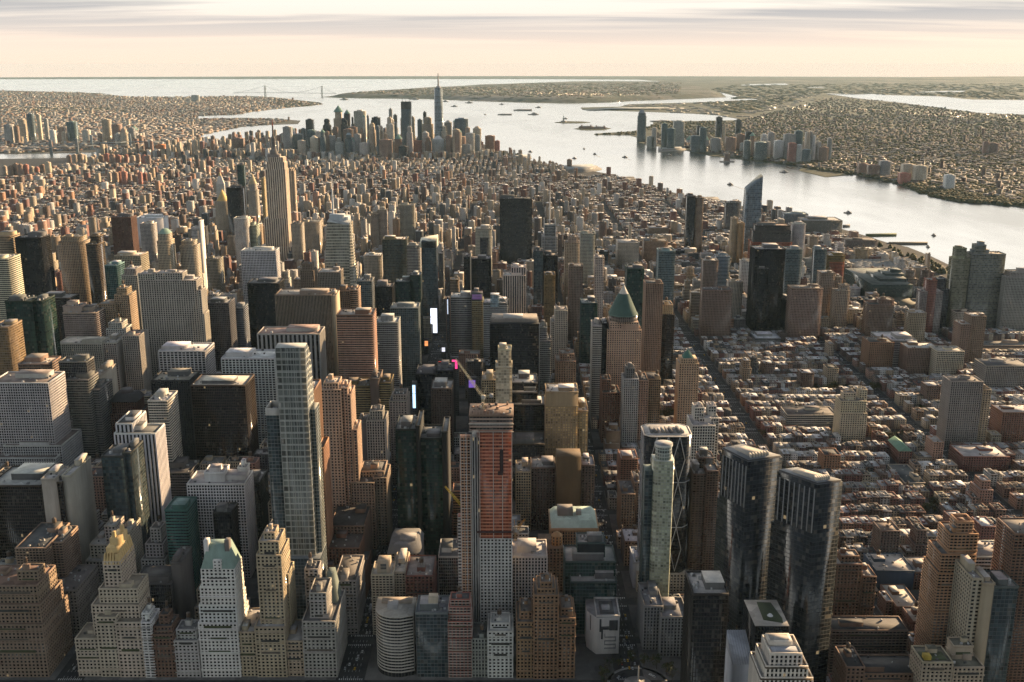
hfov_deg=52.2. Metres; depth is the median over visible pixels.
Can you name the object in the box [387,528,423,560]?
mansard building
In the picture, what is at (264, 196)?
office tower
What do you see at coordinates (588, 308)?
office block
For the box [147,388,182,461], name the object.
office tower
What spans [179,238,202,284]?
office tower
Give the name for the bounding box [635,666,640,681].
monument column
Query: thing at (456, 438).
loft building
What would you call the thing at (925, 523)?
tenement house
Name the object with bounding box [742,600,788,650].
podium block
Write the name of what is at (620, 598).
road markings
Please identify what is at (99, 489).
masonry highrise
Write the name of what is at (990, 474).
tenement house
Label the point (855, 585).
apartment house
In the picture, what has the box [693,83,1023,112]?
woods
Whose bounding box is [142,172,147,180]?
housing tower
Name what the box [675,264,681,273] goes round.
loft building
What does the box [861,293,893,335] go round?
apartment tower
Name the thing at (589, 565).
office block
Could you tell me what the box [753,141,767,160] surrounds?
distant tower
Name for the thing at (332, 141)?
distant tower
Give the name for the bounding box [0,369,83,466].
office block
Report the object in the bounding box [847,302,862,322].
loft building
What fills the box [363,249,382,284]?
office block
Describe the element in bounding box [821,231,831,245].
loft building
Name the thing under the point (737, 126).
distant tower
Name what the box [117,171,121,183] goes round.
housing tower
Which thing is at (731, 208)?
apartment tower
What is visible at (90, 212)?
loft building
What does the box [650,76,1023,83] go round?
hills
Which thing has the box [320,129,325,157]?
distant tower
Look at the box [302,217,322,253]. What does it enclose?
office block
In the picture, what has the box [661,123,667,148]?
distant tower
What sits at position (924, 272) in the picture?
masonry highrise
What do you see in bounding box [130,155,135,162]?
housing tower
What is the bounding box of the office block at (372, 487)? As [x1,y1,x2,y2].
[350,460,392,548]
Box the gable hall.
[887,436,911,463]
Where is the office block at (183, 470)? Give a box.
[168,456,199,498]
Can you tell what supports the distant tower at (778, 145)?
on the ground
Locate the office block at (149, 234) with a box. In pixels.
[139,221,157,263]
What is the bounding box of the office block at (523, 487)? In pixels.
[516,457,530,531]
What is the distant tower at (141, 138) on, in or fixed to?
on the ground
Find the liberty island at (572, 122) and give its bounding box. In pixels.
[554,121,589,122]
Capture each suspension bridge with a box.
[23,138,97,154]
[66,133,159,147]
[236,86,333,96]
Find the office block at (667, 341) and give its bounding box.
[660,297,674,383]
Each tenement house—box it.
[605,476,616,497]
[606,460,616,469]
[607,490,616,508]
[616,525,622,548]
[669,594,680,596]
[717,440,724,449]
[733,419,744,432]
[745,439,755,447]
[749,406,761,420]
[760,417,772,437]
[778,448,790,464]
[780,343,795,350]
[784,425,799,432]
[791,430,803,441]
[810,441,822,450]
[826,439,836,448]
[831,469,844,481]
[838,530,846,548]
[839,468,853,481]
[839,517,853,529]
[841,450,854,460]
[841,493,851,505]
[842,530,853,543]
[845,540,857,552]
[846,504,857,515]
[847,481,858,493]
[848,516,861,528]
[849,468,862,481]
[852,440,861,450]
[853,492,866,503]
[853,500,865,514]
[853,542,867,562]
[854,529,867,545]
[856,515,872,531]
[859,467,870,482]
[861,460,873,471]
[861,481,873,491]
[864,440,876,451]
[865,546,875,552]
[866,406,870,415]
[867,422,877,436]
[867,503,882,517]
[867,515,881,525]
[868,489,880,504]
[871,430,883,440]
[874,468,887,479]
[876,491,890,505]
[877,441,888,454]
[877,591,892,615]
[880,505,891,517]
[883,474,898,494]
[887,492,898,505]
[890,517,905,528]
[894,392,906,405]
[894,505,905,517]
[900,424,913,433]
[900,505,915,515]
[900,544,914,555]
[903,431,916,442]
[903,480,913,493]
[905,516,922,524]
[907,632,914,653]
[909,459,920,474]
[910,489,924,508]
[911,407,923,420]
[911,505,925,516]
[912,438,924,451]
[913,484,929,497]
[917,517,929,527]
[922,514,939,529]
[923,465,938,484]
[926,528,935,542]
[932,469,948,481]
[934,491,948,507]
[938,502,954,514]
[939,477,951,491]
[943,459,957,469]
[944,492,956,505]
[945,481,958,489]
[950,489,965,503]
[951,470,965,481]
[957,369,974,374]
[963,501,973,517]
[966,491,979,502]
[971,503,988,516]
[983,468,997,485]
[985,430,1001,441]
[987,438,999,447]
[987,517,996,525]
[989,503,1005,517]
[995,481,1010,497]
[1000,448,1015,464]
[1004,437,1018,449]
[1006,470,1022,481]
[1008,492,1023,508]
[1009,482,1023,493]
[1011,459,1023,470]
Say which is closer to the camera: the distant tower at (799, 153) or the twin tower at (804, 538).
the twin tower at (804, 538)
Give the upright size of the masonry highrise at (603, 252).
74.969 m
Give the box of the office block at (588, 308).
[579,295,597,363]
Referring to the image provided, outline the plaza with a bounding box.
[624,676,650,681]
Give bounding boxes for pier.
[503,155,531,159]
[557,164,601,172]
[582,107,683,110]
[658,146,685,151]
[866,233,896,235]
[888,242,927,243]
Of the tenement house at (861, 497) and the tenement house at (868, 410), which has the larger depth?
the tenement house at (868, 410)
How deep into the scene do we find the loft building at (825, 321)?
2337.76 m
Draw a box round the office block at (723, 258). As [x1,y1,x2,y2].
[714,252,729,286]
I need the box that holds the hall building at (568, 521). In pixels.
[548,504,598,544]
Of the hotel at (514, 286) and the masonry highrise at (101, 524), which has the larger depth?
the hotel at (514, 286)
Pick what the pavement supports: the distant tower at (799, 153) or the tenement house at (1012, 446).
the tenement house at (1012, 446)
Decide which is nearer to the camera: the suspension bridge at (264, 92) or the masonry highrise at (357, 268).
the masonry highrise at (357, 268)
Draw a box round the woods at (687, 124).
[596,120,734,134]
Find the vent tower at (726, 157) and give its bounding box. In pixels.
[719,153,733,161]
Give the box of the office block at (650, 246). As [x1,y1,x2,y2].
[642,238,667,264]
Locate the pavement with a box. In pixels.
[0,177,1023,679]
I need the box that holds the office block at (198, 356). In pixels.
[158,341,216,374]
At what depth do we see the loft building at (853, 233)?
3502.05 m
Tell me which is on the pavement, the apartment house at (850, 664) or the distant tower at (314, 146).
the apartment house at (850, 664)
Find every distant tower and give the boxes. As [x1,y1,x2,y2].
[3,124,14,143]
[13,126,20,142]
[18,119,28,140]
[26,113,36,139]
[36,114,42,140]
[43,118,49,139]
[49,130,56,142]
[58,127,66,142]
[61,131,66,143]
[66,121,78,141]
[82,129,90,142]
[97,133,103,143]
[101,119,111,141]
[111,124,121,141]
[114,132,120,145]
[120,128,128,144]
[128,127,135,140]
[136,135,143,142]
[191,95,199,100]
[232,137,244,148]
[283,126,293,148]
[293,133,303,148]
[297,140,305,153]
[301,128,306,146]
[305,119,314,143]
[307,129,315,146]
[310,135,318,151]
[315,131,320,137]
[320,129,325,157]
[323,119,331,134]
[325,131,329,151]
[325,135,335,150]
[333,106,342,137]
[333,126,338,137]
[335,137,342,142]
[335,142,344,154]
[341,118,344,140]
[343,128,353,147]
[344,110,350,127]
[345,133,352,152]
[350,126,357,133]
[354,110,366,137]
[354,133,360,154]
[359,142,369,154]
[360,128,364,142]
[362,115,366,141]
[367,115,369,139]
[369,123,375,152]
[370,126,375,152]
[372,116,380,129]
[376,125,379,156]
[379,125,383,138]
[379,139,392,159]
[386,117,391,136]
[389,123,393,140]
[392,140,394,152]
[393,114,397,134]
[394,122,396,139]
[395,134,401,153]
[399,146,408,157]
[401,98,411,145]
[406,126,412,156]
[412,116,414,139]
[413,140,421,151]
[417,119,422,139]
[422,117,433,140]
[422,131,428,151]
[425,136,431,151]
[432,136,443,150]
[441,126,446,149]
[444,120,451,134]
[446,135,451,153]
[452,129,458,151]
[455,118,467,135]
[455,131,460,157]
[459,129,461,157]
[462,136,465,144]
[462,144,471,154]
[465,133,474,149]
[473,126,480,148]
[475,134,479,155]
[485,135,494,149]
[495,140,499,150]
[646,136,653,146]
[652,127,656,146]
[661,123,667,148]
[666,128,674,147]
[673,120,684,146]
[690,135,699,151]
[696,125,701,135]
[699,127,706,151]
[710,137,721,151]
[715,116,722,137]
[722,124,725,142]
[724,137,736,151]
[735,119,740,136]
[736,133,744,147]
[742,140,750,159]
[744,131,753,139]
[749,132,754,155]
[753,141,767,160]
[761,134,766,141]
[764,141,769,156]
[767,132,775,153]
[773,140,783,158]
[783,133,795,158]
[787,142,796,161]
[794,130,802,144]
[796,144,802,161]
[802,149,811,161]
[804,131,807,148]
[806,131,809,148]
[810,131,812,149]
[811,135,815,159]
[815,141,820,159]
[818,146,828,160]
[826,137,832,159]
[856,162,867,172]
[865,164,879,174]
[878,160,891,175]
[897,172,910,183]
[900,163,915,177]
[911,165,927,179]
[942,174,955,188]
[981,141,989,152]
[988,142,998,152]
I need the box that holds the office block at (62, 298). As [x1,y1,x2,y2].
[45,291,79,340]
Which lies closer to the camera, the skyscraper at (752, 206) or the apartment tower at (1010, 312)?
the apartment tower at (1010, 312)
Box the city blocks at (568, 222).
[0,134,943,525]
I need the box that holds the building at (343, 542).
[327,530,371,598]
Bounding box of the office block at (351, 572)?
[337,555,365,633]
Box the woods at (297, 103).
[275,99,319,106]
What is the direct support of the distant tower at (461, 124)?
on the ground
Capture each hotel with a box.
[0,557,73,676]
[186,458,257,577]
[238,523,304,676]
[451,291,471,355]
[495,342,511,402]
[503,263,525,312]
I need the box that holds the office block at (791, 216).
[781,211,808,223]
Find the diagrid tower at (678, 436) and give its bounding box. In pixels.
[635,424,691,591]
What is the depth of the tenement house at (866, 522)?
1330.57 m
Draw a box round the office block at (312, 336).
[257,324,326,386]
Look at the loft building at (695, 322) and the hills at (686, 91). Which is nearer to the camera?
the loft building at (695, 322)
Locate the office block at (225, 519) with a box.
[213,502,240,554]
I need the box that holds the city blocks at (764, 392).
[0,148,1023,555]
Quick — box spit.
[50,93,105,93]
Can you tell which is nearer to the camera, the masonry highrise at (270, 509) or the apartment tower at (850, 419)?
the masonry highrise at (270, 509)
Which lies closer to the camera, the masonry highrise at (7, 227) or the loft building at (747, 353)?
the loft building at (747, 353)
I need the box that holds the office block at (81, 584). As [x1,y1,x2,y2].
[57,564,99,633]
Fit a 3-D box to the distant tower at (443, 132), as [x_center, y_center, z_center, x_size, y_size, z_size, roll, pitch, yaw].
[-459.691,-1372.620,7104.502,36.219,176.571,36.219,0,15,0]
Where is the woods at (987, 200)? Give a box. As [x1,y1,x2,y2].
[917,185,1023,205]
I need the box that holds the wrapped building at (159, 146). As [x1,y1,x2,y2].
[155,144,165,148]
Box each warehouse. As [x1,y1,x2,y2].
[797,216,842,232]
[842,235,877,248]
[863,549,923,589]
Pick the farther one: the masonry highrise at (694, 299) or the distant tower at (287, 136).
the distant tower at (287, 136)
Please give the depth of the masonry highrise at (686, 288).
2567.03 m
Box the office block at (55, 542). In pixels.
[15,517,82,576]
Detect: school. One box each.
[780,406,833,425]
[879,584,918,631]
[887,464,925,485]
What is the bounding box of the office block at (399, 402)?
[389,384,410,484]
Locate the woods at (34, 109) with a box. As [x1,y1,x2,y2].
[0,107,129,111]
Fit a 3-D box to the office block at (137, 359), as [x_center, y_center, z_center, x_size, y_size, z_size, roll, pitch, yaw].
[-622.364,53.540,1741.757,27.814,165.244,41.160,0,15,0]
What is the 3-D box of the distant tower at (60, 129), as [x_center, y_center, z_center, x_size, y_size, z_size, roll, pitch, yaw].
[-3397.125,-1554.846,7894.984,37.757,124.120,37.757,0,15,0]
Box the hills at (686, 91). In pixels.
[330,81,724,102]
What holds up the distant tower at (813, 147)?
on the ground
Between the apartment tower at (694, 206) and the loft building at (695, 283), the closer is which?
the loft building at (695, 283)
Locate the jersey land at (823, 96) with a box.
[0,76,1023,207]
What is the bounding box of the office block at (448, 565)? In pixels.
[438,538,458,594]
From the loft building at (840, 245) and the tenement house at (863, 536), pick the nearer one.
the tenement house at (863, 536)
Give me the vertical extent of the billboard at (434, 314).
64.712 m
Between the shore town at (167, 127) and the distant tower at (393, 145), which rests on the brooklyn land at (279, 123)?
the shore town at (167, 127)
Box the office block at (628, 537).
[621,524,637,565]
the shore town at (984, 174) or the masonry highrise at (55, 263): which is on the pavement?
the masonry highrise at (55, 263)
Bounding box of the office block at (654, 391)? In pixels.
[644,370,660,423]
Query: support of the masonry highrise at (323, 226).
on the pavement
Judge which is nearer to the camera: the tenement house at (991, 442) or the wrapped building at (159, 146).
the tenement house at (991, 442)
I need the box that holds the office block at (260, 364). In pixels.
[221,348,277,448]
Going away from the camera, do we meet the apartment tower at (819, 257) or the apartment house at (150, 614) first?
the apartment house at (150, 614)
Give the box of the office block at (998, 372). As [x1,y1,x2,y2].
[973,358,1023,388]
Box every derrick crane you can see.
[445,486,460,506]
[512,519,525,541]
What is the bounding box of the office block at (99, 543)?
[85,510,143,584]
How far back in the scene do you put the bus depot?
2258.57 m
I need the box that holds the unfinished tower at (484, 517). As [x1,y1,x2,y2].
[457,402,513,621]
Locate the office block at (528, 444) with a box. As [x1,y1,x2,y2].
[512,431,544,501]
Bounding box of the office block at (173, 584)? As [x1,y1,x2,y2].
[139,546,195,618]
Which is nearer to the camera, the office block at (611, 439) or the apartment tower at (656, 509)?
the apartment tower at (656, 509)
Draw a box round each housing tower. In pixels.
[2,165,7,174]
[8,165,13,174]
[12,163,18,174]
[17,164,23,175]
[23,164,29,174]
[29,166,34,172]
[39,164,44,172]
[44,162,51,173]
[66,155,71,163]
[71,154,78,163]
[78,153,83,162]
[88,156,94,164]
[98,155,103,161]
[103,153,109,163]
[107,172,111,182]
[109,154,115,163]
[112,172,118,183]
[115,155,121,162]
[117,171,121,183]
[121,171,127,184]
[124,154,128,162]
[127,173,131,180]
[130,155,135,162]
[132,175,137,182]
[136,154,140,162]
[137,171,142,183]
[141,155,145,163]
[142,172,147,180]
[145,155,150,163]
[147,172,151,180]
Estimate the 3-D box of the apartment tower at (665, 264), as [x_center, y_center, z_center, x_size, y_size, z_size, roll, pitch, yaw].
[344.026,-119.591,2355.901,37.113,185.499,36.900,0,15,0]
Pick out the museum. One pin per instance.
(602, 617)
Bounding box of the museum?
[585,597,619,653]
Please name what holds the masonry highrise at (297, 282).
on the pavement
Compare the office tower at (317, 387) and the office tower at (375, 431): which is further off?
the office tower at (375, 431)
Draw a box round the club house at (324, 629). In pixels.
[301,552,347,676]
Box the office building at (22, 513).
[0,463,54,558]
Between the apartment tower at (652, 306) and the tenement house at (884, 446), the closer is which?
the tenement house at (884, 446)
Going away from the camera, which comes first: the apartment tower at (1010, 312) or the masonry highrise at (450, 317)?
the masonry highrise at (450, 317)
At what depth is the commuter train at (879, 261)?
3156.70 m
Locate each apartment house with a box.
[140,596,159,677]
[150,600,182,676]
[173,611,201,676]
[375,597,416,676]
[415,593,449,676]
[447,585,472,677]
[471,622,487,676]
[487,608,513,677]
[647,225,668,233]
[738,258,748,293]
[827,616,908,674]
[832,541,876,615]
[832,642,913,681]
[903,305,926,341]
[909,636,984,681]
[929,343,964,374]
[948,442,1009,470]
[976,540,994,569]
[988,401,1023,441]
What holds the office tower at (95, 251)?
on the pavement
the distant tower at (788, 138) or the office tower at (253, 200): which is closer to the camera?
the office tower at (253, 200)
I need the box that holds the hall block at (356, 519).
[333,504,372,559]
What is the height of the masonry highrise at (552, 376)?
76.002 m
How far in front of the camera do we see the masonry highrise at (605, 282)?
2560.38 m
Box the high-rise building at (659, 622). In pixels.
[637,580,683,656]
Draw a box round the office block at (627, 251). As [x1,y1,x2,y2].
[615,237,638,266]
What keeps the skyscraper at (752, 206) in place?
on the pavement
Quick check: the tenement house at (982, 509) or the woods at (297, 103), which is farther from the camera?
the woods at (297, 103)
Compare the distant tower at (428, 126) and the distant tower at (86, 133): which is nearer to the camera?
the distant tower at (428, 126)
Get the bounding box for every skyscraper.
[58,234,91,303]
[138,269,211,377]
[261,120,291,268]
[265,343,327,618]
[322,374,362,514]
[325,178,357,285]
[420,235,438,330]
[434,75,442,137]
[500,195,531,263]
[541,201,557,253]
[606,285,641,414]
[637,110,645,141]
[742,173,762,251]
[945,245,969,326]
[965,241,1005,327]
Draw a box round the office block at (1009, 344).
[983,336,1023,348]
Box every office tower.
[0,230,19,253]
[0,254,24,321]
[0,319,25,375]
[4,294,61,358]
[14,231,56,294]
[17,353,60,370]
[40,453,98,563]
[58,354,113,458]
[62,300,106,336]
[85,233,107,303]
[96,360,118,394]
[98,280,139,328]
[101,438,150,553]
[104,260,124,298]
[110,387,149,443]
[111,213,139,254]
[114,410,171,525]
[121,261,142,328]
[137,214,168,247]
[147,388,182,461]
[151,368,199,459]
[157,228,176,269]
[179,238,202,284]
[191,219,207,288]
[191,374,258,462]
[206,252,225,292]
[207,297,237,370]
[215,190,228,235]
[216,172,225,198]
[226,185,246,234]
[235,302,250,347]
[241,246,280,306]
[247,174,260,222]
[247,277,283,348]
[261,174,267,220]
[275,288,339,375]
[291,221,305,261]
[300,262,317,287]
[313,379,323,438]
[321,437,333,559]
[336,307,377,379]
[348,368,393,450]
[357,274,374,307]
[358,399,389,463]
[375,280,394,317]
[376,313,401,388]
[382,235,408,301]
[390,302,421,395]
[395,271,423,353]
[395,410,451,560]
[406,242,421,275]
[415,360,455,431]
[431,377,453,453]
[464,250,490,299]
[472,288,483,357]
[475,224,491,275]
[483,293,507,360]
[490,313,538,394]
[512,538,547,626]
[533,246,557,305]
[539,319,550,394]
[544,271,555,334]
[550,302,567,373]
[555,448,580,505]
[563,231,579,305]
[568,263,582,339]
[579,230,594,283]
[589,317,607,421]
[593,250,604,318]
[624,264,644,328]
[680,570,728,681]
[746,243,786,330]
[826,252,844,282]
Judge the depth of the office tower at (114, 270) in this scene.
1998.94 m
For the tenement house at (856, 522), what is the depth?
1331.07 m
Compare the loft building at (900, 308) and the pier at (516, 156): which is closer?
the loft building at (900, 308)
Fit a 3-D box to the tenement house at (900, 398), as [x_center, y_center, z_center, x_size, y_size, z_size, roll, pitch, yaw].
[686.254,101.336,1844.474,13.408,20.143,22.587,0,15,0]
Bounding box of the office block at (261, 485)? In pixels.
[252,469,268,549]
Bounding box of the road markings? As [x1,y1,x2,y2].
[58,320,1019,679]
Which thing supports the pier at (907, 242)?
in the water at (873, 205)
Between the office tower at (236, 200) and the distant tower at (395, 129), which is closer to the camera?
the office tower at (236, 200)
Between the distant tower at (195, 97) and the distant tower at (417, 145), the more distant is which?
the distant tower at (195, 97)
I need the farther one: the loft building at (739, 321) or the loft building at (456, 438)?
the loft building at (739, 321)
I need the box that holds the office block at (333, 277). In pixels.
[317,263,343,289]
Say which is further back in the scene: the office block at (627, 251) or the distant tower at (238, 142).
the distant tower at (238, 142)
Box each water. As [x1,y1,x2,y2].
[0,76,1023,269]
[639,99,756,103]
[750,84,787,84]
[826,93,1023,114]
[827,94,881,94]
[930,91,963,91]
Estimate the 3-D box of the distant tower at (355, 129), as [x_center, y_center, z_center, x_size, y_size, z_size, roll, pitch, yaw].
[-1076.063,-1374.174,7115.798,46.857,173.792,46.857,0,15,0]
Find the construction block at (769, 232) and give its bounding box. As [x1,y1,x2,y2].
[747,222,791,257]
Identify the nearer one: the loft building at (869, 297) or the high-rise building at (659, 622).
the high-rise building at (659, 622)
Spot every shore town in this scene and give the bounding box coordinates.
[0,89,321,152]
[624,84,1023,121]
[644,96,1023,199]
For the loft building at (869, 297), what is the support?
on the pavement
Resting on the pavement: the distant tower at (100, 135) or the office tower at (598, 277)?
the office tower at (598, 277)
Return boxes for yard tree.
[598,665,609,676]
[603,655,614,669]
[615,658,622,666]
[627,650,636,664]
[639,653,650,663]
[650,653,661,668]
[661,661,673,674]
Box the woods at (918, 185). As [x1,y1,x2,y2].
[659,98,1023,205]
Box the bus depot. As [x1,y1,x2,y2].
[750,331,780,341]
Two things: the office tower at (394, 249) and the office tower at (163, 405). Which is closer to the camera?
the office tower at (163, 405)
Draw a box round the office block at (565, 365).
[555,343,575,382]
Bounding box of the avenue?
[429,363,637,676]
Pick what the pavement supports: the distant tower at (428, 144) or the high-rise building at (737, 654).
the high-rise building at (737, 654)
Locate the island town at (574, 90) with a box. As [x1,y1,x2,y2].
[328,82,680,101]
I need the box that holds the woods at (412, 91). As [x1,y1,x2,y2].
[352,82,681,101]
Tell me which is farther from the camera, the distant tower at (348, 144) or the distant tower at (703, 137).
the distant tower at (703, 137)
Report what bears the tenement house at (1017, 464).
on the pavement
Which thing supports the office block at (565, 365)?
on the pavement
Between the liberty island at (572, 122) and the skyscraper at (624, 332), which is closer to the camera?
the skyscraper at (624, 332)
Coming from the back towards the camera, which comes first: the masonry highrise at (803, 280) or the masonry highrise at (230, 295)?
the masonry highrise at (803, 280)
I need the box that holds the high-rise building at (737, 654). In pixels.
[724,629,749,681]
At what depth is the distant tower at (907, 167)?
5365.13 m
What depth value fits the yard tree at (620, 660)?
1037.96 m
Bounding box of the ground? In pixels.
[0,155,1022,681]
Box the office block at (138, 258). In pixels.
[114,251,149,270]
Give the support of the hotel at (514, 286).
on the pavement
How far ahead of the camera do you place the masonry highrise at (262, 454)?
1397.68 m
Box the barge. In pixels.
[514,109,531,110]
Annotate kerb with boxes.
[607,667,667,681]
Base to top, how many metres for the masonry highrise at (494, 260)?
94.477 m
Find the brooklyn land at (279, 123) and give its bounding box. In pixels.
[0,90,321,153]
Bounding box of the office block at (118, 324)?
[106,313,131,335]
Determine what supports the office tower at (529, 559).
on the pavement
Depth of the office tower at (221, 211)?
3437.99 m
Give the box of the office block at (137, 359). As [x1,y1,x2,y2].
[122,326,151,390]
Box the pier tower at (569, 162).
[567,159,571,166]
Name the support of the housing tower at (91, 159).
on the ground
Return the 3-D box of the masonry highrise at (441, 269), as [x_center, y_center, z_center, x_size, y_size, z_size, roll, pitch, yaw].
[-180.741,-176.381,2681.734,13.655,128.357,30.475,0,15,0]
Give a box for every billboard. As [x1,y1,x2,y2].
[412,381,417,414]
[424,338,428,353]
[430,306,438,334]
[441,344,445,359]
[446,296,449,361]
[451,356,458,415]
[468,376,476,424]
[471,291,482,317]
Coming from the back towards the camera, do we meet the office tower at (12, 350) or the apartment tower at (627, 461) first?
the office tower at (12, 350)
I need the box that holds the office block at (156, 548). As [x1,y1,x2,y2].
[141,515,169,567]
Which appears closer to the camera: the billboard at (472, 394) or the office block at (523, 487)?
the office block at (523, 487)
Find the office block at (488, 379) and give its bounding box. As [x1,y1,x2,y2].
[481,369,495,402]
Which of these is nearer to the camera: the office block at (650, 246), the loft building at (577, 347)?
the loft building at (577, 347)
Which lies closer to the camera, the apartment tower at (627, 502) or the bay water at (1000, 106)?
the apartment tower at (627, 502)
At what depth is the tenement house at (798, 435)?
1640.44 m
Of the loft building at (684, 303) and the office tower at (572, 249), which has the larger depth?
the office tower at (572, 249)
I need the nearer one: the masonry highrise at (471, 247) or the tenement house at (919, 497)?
the tenement house at (919, 497)
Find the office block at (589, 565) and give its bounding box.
[563,531,616,633]
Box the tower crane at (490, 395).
[456,360,492,408]
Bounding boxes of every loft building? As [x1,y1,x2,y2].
[43,205,50,217]
[87,204,94,216]
[100,217,109,227]
[101,508,107,523]
[194,582,201,618]
[229,276,238,289]
[423,313,431,340]
[451,501,452,534]
[454,432,465,448]
[477,386,481,402]
[485,356,489,370]
[512,514,524,525]
[560,264,563,275]
[575,331,578,356]
[583,287,593,297]
[603,291,613,303]
[603,304,610,319]
[614,266,624,276]
[659,217,664,224]
[673,351,682,360]
[674,271,685,283]
[674,282,682,290]
[675,248,684,254]
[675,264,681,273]
[680,300,688,314]
[685,267,694,284]
[690,312,698,331]
[692,278,700,288]
[698,388,701,401]
[700,248,712,260]
[730,274,738,278]
[730,313,733,327]
[732,315,745,327]
[739,357,751,380]
[741,309,745,318]
[742,291,746,308]
[744,348,756,356]
[748,355,758,373]
[758,445,769,451]
[760,359,774,373]
[797,369,814,387]
[801,260,805,276]
[803,256,811,267]
[807,234,818,248]
[817,448,840,468]
[820,313,830,327]
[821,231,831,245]
[822,364,838,383]
[824,340,834,355]
[835,241,844,253]
[843,264,850,282]
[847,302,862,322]
[849,230,858,236]
[849,281,860,295]
[850,297,865,303]
[853,244,868,258]
[853,312,861,326]
[856,311,862,329]
[863,296,874,300]
[865,288,878,296]
[871,519,900,552]
[892,314,896,326]
[893,302,907,317]
[894,311,904,326]
[905,522,927,555]
[912,284,922,297]
[920,381,940,399]
[924,435,943,460]
[937,510,960,529]
[949,308,971,326]
[969,474,993,505]
[971,516,995,539]
[1012,395,1023,403]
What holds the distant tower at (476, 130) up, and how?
on the ground
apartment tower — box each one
[74,524,153,676]
[198,537,248,676]
[233,215,250,268]
[237,163,247,209]
[250,217,260,246]
[289,167,297,211]
[371,207,387,248]
[371,548,409,633]
[399,203,415,240]
[516,572,575,678]
[530,456,555,529]
[544,383,587,484]
[581,453,594,508]
[599,374,619,442]
[616,449,637,483]
[616,469,639,529]
[620,362,638,445]
[639,440,673,596]
[640,279,662,375]
[656,247,675,303]
[673,349,698,424]
[684,193,703,252]
[685,447,718,569]
[686,396,718,464]
[698,285,732,339]
[700,256,718,286]
[723,200,739,228]
[726,275,742,315]
[728,216,744,262]
[748,633,812,681]
[783,245,802,294]
[784,284,822,339]
[790,221,805,259]
[810,245,826,283]
[816,267,842,316]
[829,280,849,327]
[832,381,867,441]
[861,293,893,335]
[913,514,978,648]
[915,273,942,334]
[936,370,991,446]
[945,554,1018,681]
[951,312,986,362]
[990,517,1023,681]
[995,267,1023,330]
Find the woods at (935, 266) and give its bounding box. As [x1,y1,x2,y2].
[877,241,947,273]
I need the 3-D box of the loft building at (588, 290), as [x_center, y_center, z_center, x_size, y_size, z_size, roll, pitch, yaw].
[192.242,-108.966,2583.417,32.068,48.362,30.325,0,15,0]
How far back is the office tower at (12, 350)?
1542.02 m
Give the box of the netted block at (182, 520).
[164,496,201,593]
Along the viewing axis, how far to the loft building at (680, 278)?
2803.57 m
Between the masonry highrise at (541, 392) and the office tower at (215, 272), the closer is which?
the masonry highrise at (541, 392)
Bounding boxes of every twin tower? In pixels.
[713,444,781,629]
[766,467,842,681]
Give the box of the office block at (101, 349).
[60,333,126,389]
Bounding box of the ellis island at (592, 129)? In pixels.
[575,128,610,129]
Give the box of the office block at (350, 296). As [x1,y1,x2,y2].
[338,284,360,307]
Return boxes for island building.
[579,125,593,128]
[594,125,606,128]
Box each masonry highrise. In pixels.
[0,461,9,474]
[0,550,16,564]
[4,222,12,229]
[26,224,32,233]
[50,232,60,263]
[52,253,58,269]
[56,245,59,261]
[56,270,62,290]
[88,216,98,234]
[92,467,105,518]
[96,509,104,532]
[108,226,112,245]
[141,389,151,403]
[172,230,182,252]
[177,260,181,269]
[200,455,226,469]
[204,225,208,257]
[206,240,214,257]
[209,289,218,298]
[217,290,236,304]
[220,242,227,255]
[225,456,247,467]
[227,232,235,259]
[238,264,242,288]
[239,451,259,469]
[253,442,268,472]
[260,438,267,448]
[268,472,271,522]
[283,269,291,287]
[293,275,300,287]
[304,248,313,261]
[317,214,324,240]
[353,212,360,236]
[356,261,358,277]
[392,217,399,235]
[438,247,444,297]
[446,296,450,340]
[450,276,459,295]
[451,460,459,492]
[452,482,460,534]
[454,446,471,461]
[459,350,479,384]
[465,354,482,398]
[468,245,474,254]
[472,229,474,244]
[491,283,494,292]
[492,249,497,275]
[495,277,502,296]
[512,526,528,538]
[526,268,528,292]
[531,300,543,322]
[539,386,543,394]
[551,369,554,382]
[556,230,562,256]
[562,231,570,249]
[595,249,608,262]
[604,268,607,290]
[606,277,616,291]
[613,282,622,301]
[682,278,692,299]
[688,289,699,326]
[800,273,806,284]
[894,255,906,272]
[904,264,917,286]
[916,268,929,286]
[936,275,949,328]
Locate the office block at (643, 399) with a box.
[636,370,648,439]
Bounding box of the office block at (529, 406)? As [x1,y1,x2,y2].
[512,370,544,430]
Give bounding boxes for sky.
[0,0,1023,76]
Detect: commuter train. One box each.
[847,259,889,259]
[849,260,910,260]
[850,261,918,262]
[852,263,913,263]
[852,264,922,264]
[852,265,921,266]
[854,262,918,262]
[856,266,911,266]
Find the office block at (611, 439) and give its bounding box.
[603,422,620,449]
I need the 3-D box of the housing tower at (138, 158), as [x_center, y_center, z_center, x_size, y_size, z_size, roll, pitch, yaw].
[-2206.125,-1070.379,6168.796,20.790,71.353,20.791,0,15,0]
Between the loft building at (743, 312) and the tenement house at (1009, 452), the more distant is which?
the loft building at (743, 312)
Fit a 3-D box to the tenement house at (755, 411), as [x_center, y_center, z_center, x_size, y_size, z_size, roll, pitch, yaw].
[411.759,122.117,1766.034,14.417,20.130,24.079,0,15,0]

